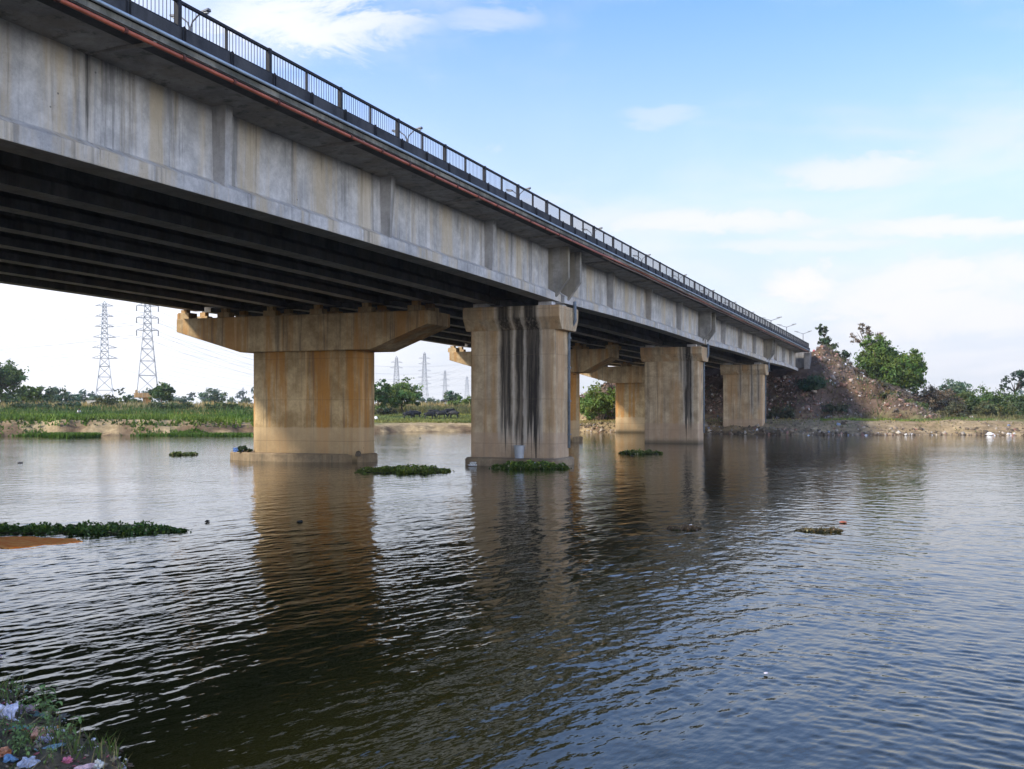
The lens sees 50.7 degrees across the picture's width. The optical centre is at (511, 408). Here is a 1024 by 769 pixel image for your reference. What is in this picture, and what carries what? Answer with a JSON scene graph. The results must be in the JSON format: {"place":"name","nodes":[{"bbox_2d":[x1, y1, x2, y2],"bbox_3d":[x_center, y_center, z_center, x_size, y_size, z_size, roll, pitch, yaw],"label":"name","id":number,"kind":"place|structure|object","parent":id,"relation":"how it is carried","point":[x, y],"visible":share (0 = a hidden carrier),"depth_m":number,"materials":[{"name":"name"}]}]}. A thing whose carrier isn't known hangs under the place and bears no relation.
{"place":"outdoors","nodes":[
{"label":"outdoors","id":0,"kind":"place"},
{"bbox_2d":[0,431,1023,768],"bbox_3d":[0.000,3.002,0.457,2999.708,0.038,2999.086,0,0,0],"label":"river water","id":1,"kind":"structure","parent":0,"point":[588,609],"depth_m":16.60,"materials":[{"name":"liquid"}]},
{"bbox_2d":[0,536,82,548],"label":"floating scum","id":2,"kind":"object","parent":1,"relation":"on","point":[17,542],"visible":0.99,"depth_m":24.34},
{"bbox_2d":[42,432,101,437],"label":"floating weed raft","id":3,"kind":"object","parent":1,"relation":"on","point":[69,434],"visible":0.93,"depth_m":113.84,"materials":[{"name":"green plant"}]},
{"bbox_2d":[0,520,191,534],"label":"floating weed","id":4,"kind":"object","parent":1,"relation":"on","point":[112,527],"visible":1,"depth_m":26.22,"materials":[{"name":"green plant"}]},
{"bbox_2d":[169,451,198,455],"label":"floating weed","id":5,"kind":"object","parent":1,"relation":"on","point":[182,453],"visible":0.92,"depth_m":69.95,"materials":[{"name":"green plant"}]},
{"bbox_2d":[120,421,253,435],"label":"reed fringe","id":6,"kind":"object","parent":1,"relation":"on","point":[188,432],"visible":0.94,"depth_m":121.16,"materials":[{"name":"green plant"}]},
{"bbox_2d":[354,464,453,473],"bbox_3d":[-5.085,2.879,51.883,4.793,0.414,4.353,0,0,0],"label":"floating weed","id":7,"kind":"object","parent":1,"relation":"on","point":[408,468],"visible":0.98,"depth_m":51.05,"materials":[{"name":"green plant"}]},
{"bbox_2d":[489,459,569,468],"bbox_3d":[0.916,2.808,54.681,4.195,0.574,1.804,0,0,0],"label":"floating weed","id":8,"kind":"object","parent":1,"relation":"on","point":[529,464],"visible":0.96,"depth_m":54.24,"materials":[{"name":"green plant"}]},
{"bbox_2d":[619,449,662,453],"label":"floating weed","id":9,"kind":"object","parent":1,"relation":"on","point":[639,451],"visible":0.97,"depth_m":72.25,"materials":[{"name":"green plant"}]},
{"bbox_2d":[666,525,700,530],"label":"floating weed","id":10,"kind":"object","parent":1,"relation":"on","point":[690,527],"visible":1,"depth_m":26.85,"materials":[{"name":"brown plant"}]},
{"bbox_2d":[796,526,843,532],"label":"floating weed","id":11,"kind":"object","parent":1,"relation":"on","point":[820,529],"visible":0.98,"depth_m":26.41,"materials":[{"name":"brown plant"}]},
{"bbox_2d":[0,346,1023,768],"bbox_3d":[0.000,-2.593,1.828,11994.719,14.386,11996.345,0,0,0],"label":"ground","id":12,"kind":"structure","parent":0,"point":[110,428],"depth_m":129.35,"materials":[{"name":"soil"}]},
{"bbox_2d":[0,746,11,757],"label":"cloth bundle","id":13,"kind":"object","parent":12,"relation":"on","point":[5,750],"visible":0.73,"depth_m":8.80,"materials":[{"name":"fabric"}]},
{"bbox_2d":[0,716,16,735],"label":"shore plant","id":14,"kind":"object","parent":12,"relation":"on","point":[3,731],"visible":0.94,"depth_m":9.45,"materials":[{"name":"green plant"}]},
{"bbox_2d":[0,702,18,720],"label":"plastic bag","id":15,"kind":"object","parent":12,"relation":"on","point":[7,709],"visible":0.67,"depth_m":10.09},
{"bbox_2d":[0,398,19,404],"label":"shrub","id":16,"kind":"object","parent":12,"relation":"on","point":[4,401],"visible":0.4,"depth_m":238.88,"materials":[{"name":"green plant"}]},
{"bbox_2d":[3,754,18,762],"bbox_3d":[-4.029,2.805,8.678,0.128,0.050,0.126,0,0,2],"label":"plastic bag","id":17,"kind":"object","parent":12,"relation":"on","point":[9,758],"visible":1,"depth_m":8.66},
{"bbox_2d":[0,681,28,700],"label":"shore plant","id":18,"kind":"object","parent":12,"relation":"on","point":[17,686],"visible":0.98,"depth_m":11.10,"materials":[{"name":"green plant"}]},
{"bbox_2d":[0,358,31,400],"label":"broadleaf tree","id":19,"kind":"object","parent":12,"relation":"on","point":[12,377],"visible":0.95,"depth_m":250.28,"materials":[{"name":"green plant"}]},
{"bbox_2d":[7,735,30,755],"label":"shore plant","id":20,"kind":"object","parent":12,"relation":"on","point":[18,747],"visible":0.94,"depth_m":8.88,"materials":[{"name":"green plant"}]},
{"bbox_2d":[0,417,45,435],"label":"bank weeds","id":21,"kind":"object","parent":12,"relation":"on","point":[32,433],"visible":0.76,"depth_m":121.34,"materials":[{"name":"green plant"}]},
{"bbox_2d":[9,721,39,742],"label":"shore plant","id":22,"kind":"object","parent":12,"relation":"on","point":[18,726],"visible":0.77,"depth_m":9.28,"materials":[{"name":"green plant"}]},
{"bbox_2d":[18,702,31,718],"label":"shore plant","id":23,"kind":"object","parent":12,"relation":"on","point":[23,707],"visible":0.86,"depth_m":10.30,"materials":[{"name":"green plant"}]},
{"bbox_2d":[17,704,34,713],"bbox_3d":[-4.766,2.930,10.570,0.151,0.099,0.151,0,0,-3],"label":"plastic bag","id":24,"kind":"object","parent":12,"relation":"on","point":[30,707],"visible":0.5,"depth_m":10.54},
{"bbox_2d":[14,385,42,402],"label":"broadleaf tree","id":25,"kind":"object","parent":12,"relation":"on","point":[37,393],"visible":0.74,"depth_m":260.87,"materials":[{"name":"green plant"}]},
{"bbox_2d":[17,756,40,768],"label":"plastic bag","id":26,"kind":"object","parent":12,"relation":"on","point":[31,761],"visible":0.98,"depth_m":8.64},
{"bbox_2d":[10,401,52,409],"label":"shrub","id":27,"kind":"object","parent":12,"relation":"on","point":[20,405],"visible":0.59,"depth_m":216.37,"materials":[{"name":"green plant"}]},
{"bbox_2d":[16,722,49,743],"bbox_3d":[-4.103,2.780,9.274,0.293,0.183,0.171,0,0,-38],"label":"shore plant","id":28,"kind":"object","parent":12,"relation":"on","point":[31,731],"visible":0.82,"depth_m":9.23,"materials":[{"name":"green plant"}]},
{"bbox_2d":[18,712,47,733],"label":"shore plant","id":29,"kind":"object","parent":12,"relation":"on","point":[39,720],"visible":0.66,"depth_m":9.62,"materials":[{"name":"green plant"}]},
{"bbox_2d":[22,691,44,708],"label":"shore plant","id":30,"kind":"object","parent":12,"relation":"on","point":[34,698],"visible":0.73,"depth_m":10.67,"materials":[{"name":"green plant"}]},
{"bbox_2d":[30,726,47,740],"bbox_3d":[-4.111,2.811,9.394,0.163,0.106,0.295,0,0,-9],"label":"cloth bundle","id":31,"kind":"object","parent":12,"relation":"on","point":[36,732],"visible":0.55,"depth_m":9.32,"materials":[{"name":"fabric"}]},
{"bbox_2d":[22,745,56,764],"bbox_3d":[-3.811,2.797,8.725,0.329,0.166,0.192,0,0,0],"label":"shore plant","id":32,"kind":"object","parent":12,"relation":"on","point":[51,755],"visible":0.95,"depth_m":8.72,"materials":[{"name":"green plant"}]},
{"bbox_2d":[33,386,47,402],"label":"broadleaf tree","id":33,"kind":"object","parent":12,"relation":"on","point":[43,396],"visible":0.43,"depth_m":269.37,"materials":[{"name":"green plant"}]},
{"bbox_2d":[32,684,58,710],"bbox_3d":[-4.503,2.810,10.427,0.232,0.316,0.403,0,0,-28],"label":"shore plant","id":34,"kind":"object","parent":12,"relation":"on","point":[45,697],"visible":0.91,"depth_m":10.37,"materials":[{"name":"green plant"}]},
{"bbox_2d":[31,701,62,725],"bbox_3d":[-4.367,2.873,10.190,0.360,0.264,0.230,0,0,34],"label":"shore plant","id":35,"kind":"object","parent":12,"relation":"on","point":[43,705],"visible":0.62,"depth_m":10.22,"materials":[{"name":"green plant"}]},
{"bbox_2d":[42,742,66,749],"bbox_3d":[-3.839,2.828,9.081,0.114,0.036,0.245,0,0,28],"label":"plastic sheet","id":36,"kind":"object","parent":12,"relation":"on","point":[56,745],"visible":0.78,"depth_m":9.06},
{"bbox_2d":[38,723,71,746],"bbox_3d":[-3.855,2.782,9.168,0.188,0.221,0.299,0,0,23],"label":"shore plant","id":37,"kind":"object","parent":12,"relation":"on","point":[58,734],"visible":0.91,"depth_m":9.14,"materials":[{"name":"green plant"}]},
{"bbox_2d":[44,385,69,402],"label":"broadleaf tree","id":38,"kind":"object","parent":12,"relation":"on","point":[54,396],"visible":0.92,"depth_m":261.33,"materials":[{"name":"green plant"}]},
{"bbox_2d":[39,701,83,734],"bbox_3d":[-4.146,2.870,9.936,0.546,0.260,0.230,0,0,23],"label":"shore plant","id":39,"kind":"object","parent":12,"relation":"on","point":[74,727],"visible":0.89,"depth_m":9.93,"materials":[{"name":"green plant"}]},
{"bbox_2d":[0,672,130,768],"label":"shore grass","id":40,"kind":"structure","parent":12,"relation":"on","point":[97,751],"depth_m":9.24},
{"bbox_2d":[53,401,80,407],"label":"shrub","id":41,"kind":"object","parent":12,"relation":"on","point":[71,404],"visible":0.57,"depth_m":222.34,"materials":[{"name":"green plant"}]},
{"bbox_2d":[61,756,72,763],"bbox_3d":[-3.637,2.865,8.833,0.092,0.050,0.098,0,0,-22],"label":"cloth bundle","id":42,"kind":"object","parent":12,"relation":"on","point":[67,760],"visible":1,"depth_m":8.82,"materials":[{"name":"fabric"}]},
{"bbox_2d":[0,654,134,768],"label":"shore litter","id":43,"kind":"object","parent":12,"relation":"on","point":[36,749],"visible":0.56,"depth_m":9.38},
{"bbox_2d":[59,730,79,751],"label":"shore plant","id":44,"kind":"object","parent":12,"relation":"on","point":[66,733],"visible":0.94,"depth_m":9.13,"materials":[{"name":"green plant"}]},
{"bbox_2d":[63,394,82,401],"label":"broadleaf tree","id":45,"kind":"object","parent":12,"relation":"on","point":[77,398],"visible":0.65,"depth_m":329.58,"materials":[{"name":"green plant"}]},
{"bbox_2d":[74,763,94,768],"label":"cloth bundle","id":46,"kind":"object","parent":12,"relation":"on","point":[88,766],"visible":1,"depth_m":8.68,"materials":[{"name":"fabric"}]},
{"bbox_2d":[80,394,97,403],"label":"broadleaf tree","id":47,"kind":"object","parent":12,"relation":"on","point":[91,398],"visible":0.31,"depth_m":339.90,"materials":[{"name":"green plant"}]},
{"bbox_2d":[93,759,103,768],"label":"plastic bag","id":48,"kind":"object","parent":12,"relation":"on","point":[98,764],"visible":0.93,"depth_m":8.79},
{"bbox_2d":[92,301,116,396],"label":"power pylon","id":49,"kind":"object","parent":12,"relation":"on","point":[107,334],"visible":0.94,"depth_m":359.21,"materials":[{"name":"metal"}]},
{"bbox_2d":[91,393,118,406],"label":"shrub","id":50,"kind":"object","parent":12,"relation":"on","point":[106,400],"visible":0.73,"depth_m":235.52,"materials":[{"name":"green plant"}]},
{"bbox_2d":[0,402,253,427],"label":"field grass","id":51,"kind":"structure","parent":12,"relation":"on","point":[240,415],"depth_m":139.99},
{"bbox_2d":[118,395,141,403],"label":"broadleaf tree","id":52,"kind":"object","parent":12,"relation":"on","point":[127,398],"visible":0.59,"depth_m":300.03,"materials":[{"name":"green plant"}]},
{"bbox_2d":[134,390,152,403],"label":"pylon platform","id":53,"kind":"structure","parent":12,"relation":"on","point":[144,396],"depth_m":276.86,"materials":[{"name":"concrete"}]},
{"bbox_2d":[136,304,158,391],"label":"power pylon","id":54,"kind":"object","parent":53,"relation":"on","point":[151,338],"visible":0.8,"depth_m":279.11,"materials":[{"name":"metal"}]},
{"bbox_2d":[147,382,175,401],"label":"broadleaf tree","id":55,"kind":"object","parent":12,"relation":"on","point":[163,391],"visible":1,"depth_m":244.59,"materials":[{"name":"green plant"}]},
{"bbox_2d":[148,401,192,409],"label":"shrub","id":56,"kind":"object","parent":12,"relation":"on","point":[159,404],"visible":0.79,"depth_m":220.19,"materials":[{"name":"green plant"}]},
{"bbox_2d":[169,396,193,402],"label":"broadleaf tree","id":57,"kind":"object","parent":12,"relation":"on","point":[183,400],"visible":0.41,"depth_m":379.56,"materials":[{"name":"green plant"}]},
{"bbox_2d":[197,388,227,403],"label":"broadleaf tree","id":58,"kind":"object","parent":12,"relation":"on","point":[215,396],"visible":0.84,"depth_m":398.42,"materials":[{"name":"green plant"}]},
{"bbox_2d":[204,401,239,408],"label":"shrub","id":59,"kind":"object","parent":12,"relation":"on","point":[220,405],"visible":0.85,"depth_m":218.40,"materials":[{"name":"green plant"}]},
{"bbox_2d":[0,400,469,408],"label":"dry grass","id":60,"kind":"structure","parent":12,"relation":"on","point":[197,405],"depth_m":232.22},
{"bbox_2d":[227,396,250,403],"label":"broadleaf tree","id":61,"kind":"object","parent":12,"relation":"on","point":[232,400],"visible":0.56,"depth_m":449.38,"materials":[{"name":"green plant"}]},
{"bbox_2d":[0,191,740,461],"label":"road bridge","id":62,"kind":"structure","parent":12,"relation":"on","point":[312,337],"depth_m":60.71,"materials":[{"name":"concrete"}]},
{"bbox_2d":[169,8,210,31],"bbox_3d":[-11.302,-11.308,37.916,1.640,5.296,0.220,0,0,21],"label":"street lamp","id":63,"kind":"object","parent":62,"relation":"on","point":[207,11],"visible":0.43,"depth_m":37.84,"materials":[{"name":"metal"}]},
{"bbox_2d":[237,445,252,451],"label":"footing weed","id":64,"kind":"object","parent":62,"relation":"on","point":[241,448],"visible":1,"depth_m":63.06,"materials":[{"name":"green plant"}]},
{"bbox_2d":[374,379,391,409],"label":"broadleaf tree","id":65,"kind":"object","parent":12,"relation":"on","point":[380,396],"visible":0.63,"depth_m":204.44,"materials":[{"name":"green plant"}]},
{"bbox_2d":[374,406,396,414],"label":"shrub","id":66,"kind":"object","parent":12,"relation":"on","point":[385,410],"visible":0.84,"depth_m":199.06,"materials":[{"name":"green plant"}]},
{"bbox_2d":[390,357,401,384],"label":"power pylon","id":67,"kind":"object","parent":12,"relation":"on","point":[394,379],"visible":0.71,"depth_m":559.68,"materials":[{"name":"metal"}]},
{"bbox_2d":[384,377,423,410],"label":"broadleaf tree","id":68,"kind":"object","parent":12,"relation":"on","point":[398,395],"visible":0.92,"depth_m":208.45,"materials":[{"name":"green plant"}]},
{"bbox_2d":[0,0,809,465],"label":"road bridge","id":69,"kind":"structure","parent":12,"relation":"on","point":[100,116],"depth_m":37.87,"materials":[{"name":"concrete"}]},
{"bbox_2d":[53,0,805,350],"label":"water pipe","id":70,"kind":"object","parent":69,"relation":"hanging from","point":[159,46],"visible":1,"depth_m":30.77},
{"bbox_2d":[602,256,809,353],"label":"cable","id":71,"kind":"object","parent":70,"relation":"hanging from","point":[691,298],"visible":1,"depth_m":79.11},
{"bbox_2d":[603,253,810,352],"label":"cable","id":72,"kind":"object","parent":70,"relation":"attached to","point":[693,296],"visible":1,"depth_m":79.85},
{"bbox_2d":[92,0,807,349],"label":"conduit pipe","id":73,"kind":"object","parent":69,"relation":"attached to","point":[178,40],"visible":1,"depth_m":32.29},
{"bbox_2d":[127,0,808,349],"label":"bridge railing","id":74,"kind":"object","parent":69,"relation":"on","point":[651,262],"visible":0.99,"depth_m":38.43,"materials":[{"name":"metal"}]},
{"bbox_2d":[514,445,524,457],"bbox_3d":[0.383,2.244,56.655,0.572,0.670,0.558,0,0,0],"label":"bucket","id":75,"kind":"object","parent":69,"relation":"on","point":[519,451],"visible":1,"depth_m":56.45,"materials":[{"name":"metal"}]},
{"bbox_2d":[374,403,470,422],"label":"pasture grass","id":76,"kind":"structure","parent":12,"relation":"on","point":[463,411],"depth_m":191.84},
{"bbox_2d":[418,353,430,399],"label":"power pylon","id":77,"kind":"object","parent":12,"relation":"on","point":[425,362],"visible":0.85,"depth_m":599.54,"materials":[{"name":"metal"}]},
{"bbox_2d":[439,390,462,402],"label":"broadleaf tree","id":78,"kind":"object","parent":12,"relation":"on","point":[449,395],"visible":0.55,"depth_m":328.97,"materials":[{"name":"green plant"}]},
{"bbox_2d":[447,395,470,405],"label":"shrub","id":79,"kind":"object","parent":12,"relation":"on","point":[465,401],"visible":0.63,"depth_m":234.11,"materials":[{"name":"green plant"}]},
{"bbox_2d":[7,387,1023,403],"bbox_3d":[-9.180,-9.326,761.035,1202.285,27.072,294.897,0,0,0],"label":"distant wood","id":80,"kind":"object","parent":12,"relation":"on","point":[190,394],"visible":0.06,"depth_m":695.56,"materials":[{"name":"green plant"}]},
{"bbox_2d":[580,381,615,420],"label":"shrub","id":81,"kind":"object","parent":12,"relation":"on","point":[599,402],"visible":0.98,"depth_m":158.74,"materials":[{"name":"green plant"}]},
{"bbox_2d":[580,345,940,419],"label":"rubble","id":82,"kind":"object","parent":12,"relation":"on","point":[814,373],"visible":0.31,"depth_m":157.30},
{"bbox_2d":[581,341,949,420],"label":"dry scrub","id":83,"kind":"object","parent":12,"relation":"on","point":[912,413],"visible":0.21,"depth_m":155.86,"materials":[{"name":"brown plant"}]},
{"bbox_2d":[766,405,795,418],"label":"shrub","id":84,"kind":"object","parent":12,"relation":"on","point":[788,412],"visible":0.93,"depth_m":146.41,"materials":[{"name":"green plant"}]},
{"bbox_2d":[779,351,810,369],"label":"bridge abutment","id":85,"kind":"object","parent":12,"relation":"on","point":[803,359],"visible":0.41,"depth_m":163.62,"materials":[{"name":"concrete"}]},
{"bbox_2d":[580,346,1023,432],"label":"bank grass","id":86,"kind":"structure","parent":12,"relation":"on","point":[991,417],"depth_m":145.59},
{"bbox_2d":[580,419,1023,435],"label":"shore gravel","id":87,"kind":"structure","parent":12,"relation":"on","point":[781,431],"depth_m":126.12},
{"bbox_2d":[795,374,827,391],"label":"shrub","id":88,"kind":"object","parent":12,"relation":"on","point":[812,382],"visible":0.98,"depth_m":155.64,"materials":[{"name":"green plant"}]},
{"bbox_2d":[815,323,850,362],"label":"broadleaf tree","id":89,"kind":"object","parent":12,"relation":"on","point":[827,339],"visible":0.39,"depth_m":169.75,"materials":[{"name":"green plant"}]},
{"bbox_2d":[821,403,850,412],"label":"shrub","id":90,"kind":"object","parent":12,"relation":"on","point":[830,407],"visible":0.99,"depth_m":152.67,"materials":[{"name":"green plant"}]},
{"bbox_2d":[849,323,883,349],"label":"bare tree","id":91,"kind":"object","parent":12,"relation":"on","point":[867,330],"visible":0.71,"depth_m":181.69,"materials":[{"name":"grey plant"}]},
{"bbox_2d":[853,334,927,392],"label":"broadleaf tree","id":92,"kind":"object","parent":12,"relation":"on","point":[883,360],"visible":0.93,"depth_m":174.26,"materials":[{"name":"green plant"}]},
{"bbox_2d":[879,390,901,396],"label":"shrub","id":93,"kind":"object","parent":12,"relation":"on","point":[885,394],"visible":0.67,"depth_m":151.55,"materials":[{"name":"green plant"}]},
{"bbox_2d":[885,384,906,392],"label":"shrub","id":94,"kind":"object","parent":12,"relation":"on","point":[891,387],"visible":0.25,"depth_m":169.89,"materials":[{"name":"grey plant"}]},
{"bbox_2d":[903,389,921,401],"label":"shrub","id":95,"kind":"object","parent":12,"relation":"on","point":[907,394],"visible":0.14,"depth_m":167.18,"materials":[{"name":"grey plant"}]},
{"bbox_2d":[904,398,929,410],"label":"shrub","id":96,"kind":"object","parent":12,"relation":"on","point":[920,403],"visible":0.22,"depth_m":157.07,"materials":[{"name":"green plant"}]},
{"bbox_2d":[908,384,945,407],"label":"shrub","id":97,"kind":"object","parent":12,"relation":"on","point":[931,396],"visible":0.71,"depth_m":175.09,"materials":[{"name":"plant"}]},
{"bbox_2d":[928,388,966,413],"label":"shrub","id":98,"kind":"object","parent":12,"relation":"on","point":[943,403],"visible":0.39,"depth_m":181.94,"materials":[{"name":"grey plant"}]},
{"bbox_2d":[936,400,970,417],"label":"shrub","id":99,"kind":"object","parent":12,"relation":"on","point":[958,410],"visible":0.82,"depth_m":161.41,"materials":[{"name":"green plant"}]},
{"bbox_2d":[938,378,976,402],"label":"broadleaf tree","id":100,"kind":"object","parent":12,"relation":"on","point":[957,387],"visible":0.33,"depth_m":248.55,"materials":[{"name":"green plant"}]},
{"bbox_2d":[953,390,977,413],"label":"shrub","id":101,"kind":"object","parent":12,"relation":"on","point":[968,401],"visible":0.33,"depth_m":186.06,"materials":[{"name":"green plant"}]},
{"bbox_2d":[964,381,1005,415],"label":"shrub","id":102,"kind":"object","parent":12,"relation":"on","point":[990,399],"visible":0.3,"depth_m":186.65,"materials":[{"name":"green plant"}]},
{"bbox_2d":[971,400,1000,415],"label":"shrub","id":103,"kind":"object","parent":12,"relation":"on","point":[983,408],"visible":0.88,"depth_m":171.34,"materials":[{"name":"green plant"}]},
{"bbox_2d":[988,389,1023,415],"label":"shrub","id":104,"kind":"object","parent":12,"relation":"on","point":[1011,399],"visible":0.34,"depth_m":183.63,"materials":[{"name":"green plant"}]},
{"bbox_2d":[994,401,1018,417],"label":"shrub","id":105,"kind":"object","parent":12,"relation":"on","point":[1010,408],"visible":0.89,"depth_m":164.57,"materials":[{"name":"green plant"}]},
{"bbox_2d":[999,370,1023,394],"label":"broadleaf tree","id":106,"kind":"object","parent":12,"relation":"on","point":[1020,376],"visible":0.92,"depth_m":189.70,"materials":[{"name":"green plant"}]},
{"bbox_2d":[1015,399,1023,417],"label":"shrub","id":107,"kind":"object","parent":12,"relation":"on","point":[1020,408],"visible":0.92,"depth_m":172.12,"materials":[{"name":"green plant"}]},
{"bbox_2d":[0,0,1023,404],"label":"sky","id":108,"kind":"structure","parent":0,"point":[838,165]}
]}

